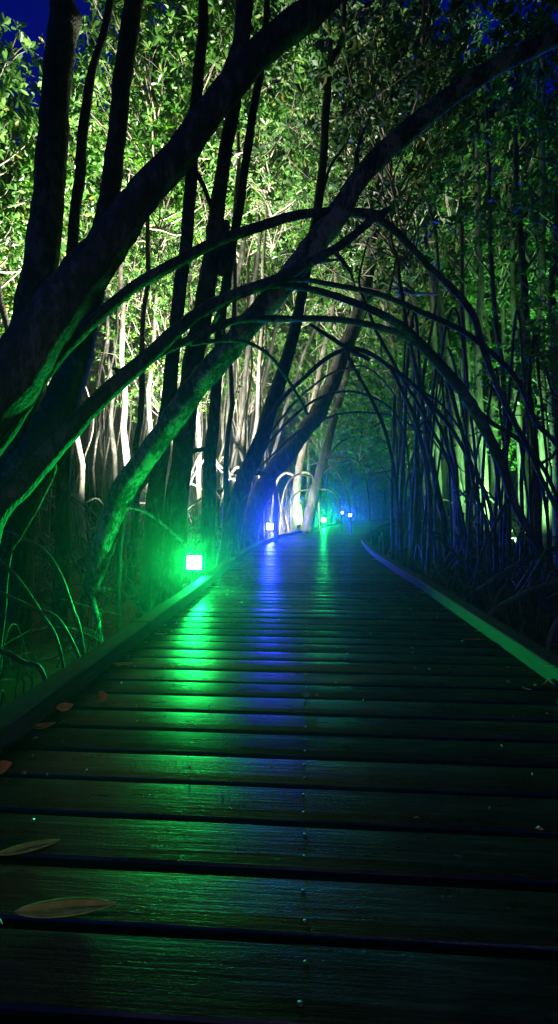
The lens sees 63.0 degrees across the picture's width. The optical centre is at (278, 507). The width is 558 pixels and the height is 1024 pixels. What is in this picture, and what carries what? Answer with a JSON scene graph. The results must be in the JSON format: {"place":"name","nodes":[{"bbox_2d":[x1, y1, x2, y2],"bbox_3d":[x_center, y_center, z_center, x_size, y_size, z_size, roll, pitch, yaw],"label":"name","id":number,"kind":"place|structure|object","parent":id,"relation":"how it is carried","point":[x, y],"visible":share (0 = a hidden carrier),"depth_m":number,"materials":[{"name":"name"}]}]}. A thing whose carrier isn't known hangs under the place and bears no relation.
{"place":"outdoors","nodes":[
{"label":"outdoors","id":0,"kind":"place"},
{"bbox_2d":[0,514,557,707],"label":"ground","id":1,"kind":"structure","parent":0,"point":[47,646],"depth_m":4.93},
{"bbox_2d":[0,648,46,680],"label":"aerial root","id":2,"kind":"object","parent":1,"relation":"on","point":[19,659],"visible":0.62,"depth_m":2.38,"materials":[{"name":"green plant"}]},
{"bbox_2d":[0,110,63,336],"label":"mangrove tree","id":3,"kind":"object","parent":1,"relation":"on","point":[6,298],"visible":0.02,"depth_m":8.97,"materials":[{"name":"green plant"}]},
{"bbox_2d":[0,559,64,667],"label":"aerial root","id":4,"kind":"object","parent":1,"relation":"on","point":[25,589],"visible":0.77,"depth_m":2.79,"materials":[{"name":"brown plant"}]},
{"bbox_2d":[0,124,67,335],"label":"mangrove tree","id":5,"kind":"object","parent":1,"relation":"on","point":[15,218],"visible":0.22,"depth_m":8.32,"materials":[{"name":"green plant"}]},
{"bbox_2d":[0,591,79,657],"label":"aerial root","id":6,"kind":"object","parent":1,"relation":"on","point":[33,608],"visible":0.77,"depth_m":2.81,"materials":[{"name":"brown plant"}]},
{"bbox_2d":[0,0,81,630],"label":"mangrove tree","id":7,"kind":"object","parent":1,"relation":"on","point":[42,247],"visible":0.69,"depth_m":4.78,"materials":[{"name":"brown plant"}]},
{"bbox_2d":[0,109,86,567],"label":"mangrove tree","id":8,"kind":"object","parent":1,"relation":"on","point":[9,290],"visible":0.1,"depth_m":8.73,"materials":[{"name":"green plant"}]},
{"bbox_2d":[2,529,84,654],"bbox_3d":[-1.655,0.722,3.177,0.894,1.181,0.092,0,0,20],"label":"aerial root","id":9,"kind":"object","parent":1,"relation":"on","point":[41,549],"visible":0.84,"depth_m":3.14,"materials":[{"name":"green plant"}]},
{"bbox_2d":[0,103,100,568],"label":"mangrove tree","id":10,"kind":"object","parent":1,"relation":"on","point":[49,497],"visible":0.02,"depth_m":10.06,"materials":[{"name":"green plant"}]},
{"bbox_2d":[0,12,115,559],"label":"mangrove tree","id":11,"kind":"object","parent":1,"relation":"on","point":[25,151],"visible":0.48,"depth_m":7.57,"materials":[{"name":"green plant"}]},
{"bbox_2d":[0,0,143,641],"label":"mangrove tree","id":12,"kind":"object","parent":1,"relation":"on","point":[60,402],"visible":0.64,"depth_m":4.62,"materials":[{"name":"brown plant"}]},
{"bbox_2d":[0,41,151,568],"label":"mangrove tree","id":13,"kind":"object","parent":1,"relation":"on","point":[80,494],"visible":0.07,"depth_m":9.42,"materials":[{"name":"green plant"}]},
{"bbox_2d":[45,275,116,520],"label":"mangrove tree","id":14,"kind":"object","parent":1,"relation":"on","point":[99,347],"visible":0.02,"depth_m":22.97,"materials":[{"name":"green plant"}]},
{"bbox_2d":[51,0,113,626],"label":"mangrove tree","id":15,"kind":"object","parent":1,"relation":"on","point":[63,546],"visible":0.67,"depth_m":4.96,"materials":[{"name":"brown plant"}]},
{"bbox_2d":[0,577,175,680],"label":"root tangle","id":16,"kind":"object","parent":1,"relation":"on","point":[87,629],"visible":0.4,"depth_m":4.01,"materials":[{"name":"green plant"}]},
{"bbox_2d":[86,292,105,538],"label":"mangrove sapling","id":17,"kind":"object","parent":1,"relation":"on","point":[87,468],"visible":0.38,"depth_m":13.57,"materials":[{"name":"brown plant"}]},
{"bbox_2d":[92,271,118,531],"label":"mangrove sapling","id":18,"kind":"object","parent":1,"relation":"on","point":[93,475],"visible":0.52,"depth_m":11.19,"materials":[{"name":"brown plant"}]},
{"bbox_2d":[27,44,197,567],"bbox_3d":[-3.524,-4.318,10.411,4.166,11.566,4.153,0,0,-31],"label":"mangrove tree","id":19,"kind":"object","parent":1,"relation":"on","point":[92,138],"visible":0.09,"depth_m":10.13,"materials":[{"name":"green plant"}]},
{"bbox_2d":[85,275,145,525],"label":"mangrove tree","id":20,"kind":"object","parent":1,"relation":"on","point":[110,346],"visible":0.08,"depth_m":23.04,"materials":[{"name":"green plant"}]},
{"bbox_2d":[71,84,175,549],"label":"mangrove tree","id":21,"kind":"object","parent":1,"relation":"on","point":[113,444],"visible":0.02,"depth_m":11.47,"materials":[{"name":"green plant"}]},
{"bbox_2d":[99,165,181,526],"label":"mangrove tree","id":22,"kind":"object","parent":1,"relation":"on","point":[115,329],"visible":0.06,"depth_m":18.71,"materials":[{"name":"green plant"}]},
{"bbox_2d":[102,252,188,469],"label":"mangrove tree","id":23,"kind":"object","parent":1,"relation":"on","point":[119,412],"visible":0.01,"depth_m":17.67,"materials":[{"name":"green plant"}]},
{"bbox_2d":[36,0,261,588],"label":"mangrove tree","id":24,"kind":"object","parent":1,"relation":"on","point":[140,134],"visible":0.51,"depth_m":7.37,"materials":[{"name":"green plant"}]},
{"bbox_2d":[75,120,236,548],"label":"mangrove tree","id":25,"kind":"object","parent":1,"relation":"on","point":[148,388],"visible":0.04,"depth_m":11.60,"materials":[{"name":"green plant"}]},
{"bbox_2d":[82,19,241,535],"bbox_3d":[-3.288,-4.851,12.393,4.880,12.702,4.545,0,0,37],"label":"mangrove tree","id":26,"kind":"object","parent":1,"relation":"on","point":[140,267],"visible":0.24,"depth_m":11.95,"materials":[{"name":"green plant"}]},
{"bbox_2d":[108,245,221,527],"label":"mangrove tree","id":27,"kind":"object","parent":1,"relation":"on","point":[168,310],"visible":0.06,"depth_m":15.51,"materials":[{"name":"green plant"}]},
{"bbox_2d":[33,511,328,613],"bbox_3d":[-8.110,0.803,15.532,21.493,1.413,22.425,0,0,0],"label":"root tangle","id":28,"kind":"object","parent":1,"relation":"on","point":[74,560],"visible":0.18,"depth_m":7.15,"materials":[{"name":"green plant"}]},
{"bbox_2d":[116,0,255,631],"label":"mangrove tree","id":29,"kind":"object","parent":1,"relation":"on","point":[153,546],"visible":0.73,"depth_m":4.88,"materials":[{"name":"brown plant"}]},
{"bbox_2d":[127,50,257,550],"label":"mangrove tree","id":30,"kind":"object","parent":1,"relation":"on","point":[189,276],"visible":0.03,"depth_m":11.77,"materials":[{"name":"green plant"}]},
{"bbox_2d":[186,555,203,581],"bbox_3d":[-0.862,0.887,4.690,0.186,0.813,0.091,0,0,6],"label":"floodlight","id":31,"kind":"object","parent":1,"relation":"on","point":[194,562],"visible":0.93,"depth_m":4.66,"materials":[{"name":"white metal"}]},
{"bbox_2d":[131,65,284,559],"bbox_3d":[-1.740,-4.376,11.611,4.292,11.801,4.304,0,0,0],"label":"mangrove tree","id":32,"kind":"object","parent":1,"relation":"on","point":[198,485],"visible":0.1,"depth_m":10.91,"materials":[{"name":"green plant"}]},
{"bbox_2d":[168,0,269,597],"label":"mangrove tree","id":33,"kind":"object","parent":1,"relation":"on","point":[208,533],"visible":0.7,"depth_m":5.30,"materials":[{"name":"brown plant"}]},
{"bbox_2d":[99,0,346,554],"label":"mangrove tree","id":34,"kind":"object","parent":1,"relation":"on","point":[283,77],"visible":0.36,"depth_m":7.88,"materials":[{"name":"green plant"}]},
{"bbox_2d":[138,0,328,566],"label":"mangrove tree","id":35,"kind":"object","parent":1,"relation":"on","point":[241,256],"visible":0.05,"depth_m":11.35,"materials":[{"name":"green plant"}]},
{"bbox_2d":[190,445,277,549],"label":"arching mangrove","id":36,"kind":"object","parent":1,"relation":"on","point":[263,524],"visible":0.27,"depth_m":10.50,"materials":[{"name":"brown plant"}]},
{"bbox_2d":[173,246,311,418],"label":"mangrove tree","id":37,"kind":"object","parent":1,"relation":"on","point":[255,354],"visible":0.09,"depth_m":16.70,"materials":[{"name":"green plant"}]},
{"bbox_2d":[162,0,329,602],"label":"mangrove tree","id":38,"kind":"object","parent":1,"relation":"on","point":[213,265],"visible":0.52,"depth_m":5.12,"materials":[{"name":"brown plant"}]},
{"bbox_2d":[172,81,330,554],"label":"mangrove tree","id":39,"kind":"object","parent":1,"relation":"on","point":[244,384],"visible":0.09,"depth_m":11.49,"materials":[{"name":"green plant"}]},
{"bbox_2d":[193,121,309,527],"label":"mangrove tree","id":40,"kind":"object","parent":1,"relation":"on","point":[249,246],"visible":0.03,"depth_m":12.20,"materials":[{"name":"green plant"}]},
{"bbox_2d":[208,219,317,416],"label":"mangrove tree","id":41,"kind":"object","parent":1,"relation":"on","point":[250,410],"visible":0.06,"depth_m":18.15,"materials":[{"name":"green plant"}]},
{"bbox_2d":[183,30,352,552],"bbox_3d":[-0.199,-4.598,10.152,3.402,12.015,3.750,0,0,-36],"label":"mangrove tree","id":42,"kind":"object","parent":1,"relation":"on","point":[268,182],"visible":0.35,"depth_m":9.96,"materials":[{"name":"green plant"}]},
{"bbox_2d":[216,486,321,539],"bbox_3d":[-0.527,0.299,17.268,5.102,2.420,8.610,0,0,0],"label":"root tangle","id":43,"kind":"object","parent":1,"relation":"on","point":[285,519],"visible":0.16,"depth_m":16.03,"materials":[{"name":"brown plant"}]},
{"bbox_2d":[0,0,545,440],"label":"mangrove tree","id":44,"kind":"object","parent":1,"relation":"on","point":[37,335],"visible":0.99,"depth_m":2.66,"materials":[{"name":"brown plant"}]},
{"bbox_2d":[0,519,557,1023],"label":"boardwalk","id":45,"kind":"structure","parent":1,"relation":"on","point":[318,873],"depth_m":1.18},
{"bbox_2d":[0,839,59,855],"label":"fallen leaf","id":46,"kind":"object","parent":45,"relation":"on","point":[25,847],"visible":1,"depth_m":1.04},
{"bbox_2d":[14,897,114,917],"bbox_3d":[-0.413,0.774,0.881,0.189,0.007,0.039,0,7,-6],"label":"fallen leaf","id":47,"kind":"object","parent":45,"relation":"on","point":[62,907],"visible":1,"depth_m":0.88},
{"bbox_2d":[0,549,547,923],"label":"leaf litter","id":48,"kind":"object","parent":45,"relation":"on","point":[32,819],"visible":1,"depth_m":1.89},
{"bbox_2d":[0,206,557,656],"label":"arching mangrove","id":49,"kind":"object","parent":1,"relation":"on","point":[20,484],"visible":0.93,"depth_m":3.26,"materials":[{"name":"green plant"}]},
{"bbox_2d":[0,559,557,708],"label":"breathing roots","id":50,"kind":"object","parent":1,"relation":"on","point":[3,690],"visible":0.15,"depth_m":4.19,"materials":[{"name":"brown plant"}]},
{"bbox_2d":[41,406,517,522],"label":"forest edge","id":51,"kind":"object","parent":1,"relation":"on","point":[337,513],"visible":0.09,"depth_m":47.72,"materials":[{"name":"green plant"}]},
{"bbox_2d":[218,0,358,535],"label":"mangrove tree","id":52,"kind":"object","parent":1,"relation":"on","point":[326,195],"visible":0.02,"depth_m":13.10,"materials":[{"name":"green plant"}]},
{"bbox_2d":[205,231,376,442],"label":"mangrove tree","id":53,"kind":"object","parent":1,"relation":"on","point":[300,348],"visible":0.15,"depth_m":18.19,"materials":[{"name":"green plant"}]},
{"bbox_2d":[218,11,374,517],"bbox_3d":[1.381,-7.312,15.819,7.383,17.467,6.080,0,0,0],"label":"mangrove tree","id":54,"kind":"object","parent":1,"relation":"on","point":[318,273],"visible":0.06,"depth_m":15.57,"materials":[{"name":"green plant"}]},
{"bbox_2d":[255,308,341,520],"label":"mangrove tree","id":55,"kind":"object","parent":1,"relation":"on","point":[288,428],"visible":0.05,"depth_m":25.39,"materials":[{"name":"green plant"}]},
{"bbox_2d":[270,257,338,536],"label":"mangrove tree","id":56,"kind":"object","parent":1,"relation":"on","point":[297,481],"visible":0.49,"depth_m":15.40,"materials":[{"name":"beige plant"}]},
{"bbox_2d":[216,140,396,523],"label":"mangrove tree","id":57,"kind":"object","parent":1,"relation":"on","point":[327,328],"visible":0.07,"depth_m":16.53,"materials":[{"name":"green plant"}]},
{"bbox_2d":[266,357,349,522],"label":"mangrove tree","id":58,"kind":"object","parent":1,"relation":"on","point":[329,485],"visible":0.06,"depth_m":30.89,"materials":[{"name":"green plant"}]},
{"bbox_2d":[76,27,557,643],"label":"mangrove tree","id":59,"kind":"object","parent":1,"relation":"on","point":[206,375],"visible":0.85,"depth_m":3.99,"materials":[{"name":"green plant"}]},
{"bbox_2d":[290,305,360,525],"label":"mangrove tree","id":60,"kind":"object","parent":1,"relation":"on","point":[350,476],"visible":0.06,"depth_m":26.11,"materials":[{"name":"green plant"}]},
{"bbox_2d":[276,196,379,516],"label":"mangrove tree","id":61,"kind":"object","parent":1,"relation":"on","point":[322,434],"visible":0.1,"depth_m":19.38,"materials":[{"name":"green plant"}]},
{"bbox_2d":[239,171,436,550],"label":"mangrove tree","id":62,"kind":"object","parent":1,"relation":"on","point":[279,462],"visible":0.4,"depth_m":8.87,"materials":[{"name":"brown plant"}]},
{"bbox_2d":[279,343,408,543],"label":"mangrove tree","id":63,"kind":"object","parent":1,"relation":"on","point":[308,521],"visible":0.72,"depth_m":14.07,"materials":[{"name":"brown plant"}]},
{"bbox_2d":[279,295,413,525],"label":"mangrove tree","id":64,"kind":"object","parent":1,"relation":"on","point":[351,431],"visible":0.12,"depth_m":23.45,"materials":[{"name":"green plant"}]},
{"bbox_2d":[239,365,462,563],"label":"arching mangrove","id":65,"kind":"object","parent":1,"relation":"on","point":[326,417],"visible":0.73,"depth_m":8.27,"materials":[{"name":"brown plant"}]},
{"bbox_2d":[150,248,557,631],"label":"arching mangrove","id":66,"kind":"object","parent":1,"relation":"on","point":[453,380],"visible":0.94,"depth_m":4.07,"materials":[{"name":"brown plant"}]},
{"bbox_2d":[327,384,386,520],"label":"mangrove tree","id":67,"kind":"object","parent":1,"relation":"on","point":[351,485],"visible":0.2,"depth_m":32.76,"materials":[{"name":"green plant"}]},
{"bbox_2d":[226,322,499,602],"bbox_3d":[1.071,-0.414,5.852,3.865,3.735,0.865,0,0,4],"label":"arching mangrove","id":68,"kind":"object","parent":1,"relation":"on","point":[356,351],"visible":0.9,"depth_m":5.75,"materials":[{"name":"brown plant"}]},
{"bbox_2d":[333,417,395,520],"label":"mangrove tree","id":69,"kind":"object","parent":1,"relation":"on","point":[379,481],"visible":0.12,"depth_m":34.43,"materials":[{"name":"green plant"}]},
{"bbox_2d":[342,417,395,518],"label":"mangrove tree","id":70,"kind":"object","parent":1,"relation":"on","point":[377,508],"visible":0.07,"depth_m":34.60,"materials":[{"name":"green plant"}]},
{"bbox_2d":[333,346,413,518],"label":"mangrove tree","id":71,"kind":"object","parent":1,"relation":"on","point":[381,411],"visible":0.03,"depth_m":29.16,"materials":[{"name":"green plant"}]},
{"bbox_2d":[270,0,497,564],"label":"mangrove tree","id":72,"kind":"object","parent":1,"relation":"on","point":[366,21],"visible":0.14,"depth_m":9.75,"materials":[{"name":"green plant"}]},
{"bbox_2d":[217,0,557,564],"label":"mangrove tree","id":73,"kind":"object","parent":1,"relation":"on","point":[279,381],"visible":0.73,"depth_m":6.25,"materials":[{"name":"brown plant"}]},
{"bbox_2d":[366,185,408,560],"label":"mangrove tree","id":74,"kind":"object","parent":1,"relation":"on","point":[392,346],"visible":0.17,"depth_m":11.94,"materials":[{"name":"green plant"}]},
{"bbox_2d":[220,0,555,591],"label":"mangrove tree","id":75,"kind":"object","parent":1,"relation":"on","point":[396,46],"visible":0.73,"depth_m":6.83,"materials":[{"name":"green plant"}]},
{"bbox_2d":[290,0,495,543],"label":"mangrove tree","id":76,"kind":"object","parent":1,"relation":"on","point":[340,173],"visible":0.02,"depth_m":11.95,"materials":[{"name":"green plant"}]},
{"bbox_2d":[367,106,439,571],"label":"mangrove sapling","id":77,"kind":"object","parent":1,"relation":"on","point":[412,548],"visible":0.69,"depth_m":8.12,"materials":[{"name":"brown plant"}]},
{"bbox_2d":[333,278,487,523],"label":"mangrove tree","id":78,"kind":"object","parent":1,"relation":"on","point":[384,389],"visible":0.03,"depth_m":19.46,"materials":[{"name":"green plant"}]},
{"bbox_2d":[318,178,506,529],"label":"mangrove tree","id":79,"kind":"object","parent":1,"relation":"on","point":[374,436],"visible":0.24,"depth_m":12.37,"materials":[{"name":"green plant"}]},
{"bbox_2d":[353,241,486,505],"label":"mangrove tree","id":80,"kind":"object","parent":1,"relation":"on","point":[373,349],"visible":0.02,"depth_m":14.82,"materials":[{"name":"green plant"}]},
{"bbox_2d":[328,114,520,537],"bbox_3d":[4.039,-5.922,14.518,6.030,14.789,7.352,0,0,0],"label":"mangrove tree","id":81,"kind":"object","parent":1,"relation":"on","point":[392,310],"visible":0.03,"depth_m":13.79,"materials":[{"name":"green plant"}]},
{"bbox_2d":[375,312,487,576],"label":"arching mangrove","id":82,"kind":"object","parent":1,"relation":"on","point":[402,504],"visible":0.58,"depth_m":8.23,"materials":[{"name":"brown plant"}]},
{"bbox_2d":[422,85,446,562],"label":"mangrove tree","id":83,"kind":"object","parent":1,"relation":"on","point":[434,347],"visible":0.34,"depth_m":10.45,"materials":[{"name":"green plant"}]},
{"bbox_2d":[412,213,463,575],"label":"mangrove tree","id":84,"kind":"object","parent":1,"relation":"on","point":[440,311],"visible":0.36,"depth_m":8.94,"materials":[{"name":"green plant"}]},
{"bbox_2d":[436,324,450,542],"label":"mangrove tree","id":85,"kind":"object","parent":1,"relation":"on","point":[445,481],"visible":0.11,"depth_m":13.90,"materials":[{"name":"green plant"}]},
{"bbox_2d":[351,237,552,620],"bbox_3d":[2.263,-1.439,6.247,2.342,5.556,2.159,0,0,0],"label":"arching mangrove","id":86,"kind":"object","parent":1,"relation":"on","point":[391,359],"visible":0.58,"depth_m":6.98,"materials":[{"name":"brown plant"}]},
{"bbox_2d":[350,0,557,565],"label":"mangrove tree","id":87,"kind":"object","parent":1,"relation":"on","point":[466,160],"visible":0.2,"depth_m":9.78,"materials":[{"name":"green plant"}]},
{"bbox_2d":[444,24,478,558],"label":"mangrove tree","id":88,"kind":"object","parent":1,"relation":"on","point":[466,324],"visible":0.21,"depth_m":10.94,"materials":[{"name":"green plant"}]},
{"bbox_2d":[379,513,557,647],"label":"root tangle","id":89,"kind":"object","parent":1,"relation":"on","point":[440,569],"visible":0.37,"depth_m":5.59,"materials":[{"name":"brown plant"}]},
{"bbox_2d":[458,55,483,579],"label":"mangrove tree","id":90,"kind":"object","parent":1,"relation":"on","point":[463,325],"visible":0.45,"depth_m":8.37,"materials":[{"name":"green plant"}]},
{"bbox_2d":[396,84,545,506],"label":"mangrove tree","id":91,"kind":"object","parent":1,"relation":"on","point":[491,329],"visible":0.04,"depth_m":14.46,"materials":[{"name":"green plant"}]},
{"bbox_2d":[400,307,557,617],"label":"arching mangrove","id":92,"kind":"object","parent":1,"relation":"on","point":[498,501],"visible":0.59,"depth_m":5.74,"materials":[{"name":"brown plant"}]},
{"bbox_2d":[464,118,498,573],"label":"mangrove tree","id":93,"kind":"object","parent":1,"relation":"on","point":[479,277],"visible":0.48,"depth_m":9.44,"materials":[{"name":"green plant"}]},
{"bbox_2d":[464,197,499,532],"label":"mangrove tree","id":94,"kind":"object","parent":1,"relation":"on","point":[486,332],"visible":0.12,"depth_m":11.91,"materials":[{"name":"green plant"}]},
{"bbox_2d":[408,33,557,546],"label":"mangrove tree","id":95,"kind":"object","parent":1,"relation":"on","point":[502,245],"visible":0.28,"depth_m":10.48,"materials":[{"name":"green plant"}]},
{"bbox_2d":[474,83,513,573],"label":"mangrove tree","id":96,"kind":"object","parent":1,"relation":"on","point":[490,272],"visible":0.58,"depth_m":8.17,"materials":[{"name":"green plant"}]},
{"bbox_2d":[439,111,557,525],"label":"mangrove tree","id":97,"kind":"object","parent":1,"relation":"on","point":[488,308],"visible":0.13,"depth_m":11.04,"materials":[{"name":"green plant"}]},
{"bbox_2d":[441,33,557,557],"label":"mangrove tree","id":98,"kind":"object","parent":1,"relation":"on","point":[551,152],"visible":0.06,"depth_m":11.85,"materials":[{"name":"green plant"}]},
{"bbox_2d":[454,0,557,435],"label":"mangrove tree","id":99,"kind":"object","parent":1,"relation":"on","point":[550,355],"visible":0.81,"depth_m":6.00,"materials":[{"name":"green plant"}]},
{"bbox_2d":[495,102,528,547],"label":"mangrove tree","id":100,"kind":"object","parent":1,"relation":"on","point":[511,271],"visible":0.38,"depth_m":9.96,"materials":[{"name":"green plant"}]},
{"bbox_2d":[499,129,543,583],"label":"mangrove tree","id":101,"kind":"object","parent":1,"relation":"on","point":[536,503],"visible":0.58,"depth_m":7.75,"materials":[{"name":"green plant"}]},
{"bbox_2d":[488,578,557,649],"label":"aerial root","id":102,"kind":"object","parent":1,"relation":"on","point":[523,593],"visible":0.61,"depth_m":3.38,"materials":[{"name":"brown plant"}]},
{"bbox_2d":[497,115,557,403],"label":"mangrove tree","id":103,"kind":"object","parent":1,"relation":"on","point":[554,180],"visible":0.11,"depth_m":10.18,"materials":[{"name":"green plant"}]},
{"bbox_2d":[525,57,553,574],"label":"mangrove tree","id":104,"kind":"object","parent":1,"relation":"on","point":[541,254],"visible":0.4,"depth_m":8.95,"materials":[{"name":"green plant"}]},
{"bbox_2d":[535,191,557,576],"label":"mangrove tree","id":105,"kind":"object","parent":1,"relation":"on","point":[553,270],"visible":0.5,"depth_m":7.96,"materials":[{"name":"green plant"}]},
{"bbox_2d":[0,0,557,513],"label":"sky","id":106,"kind":"structure","parent":0,"point":[35,13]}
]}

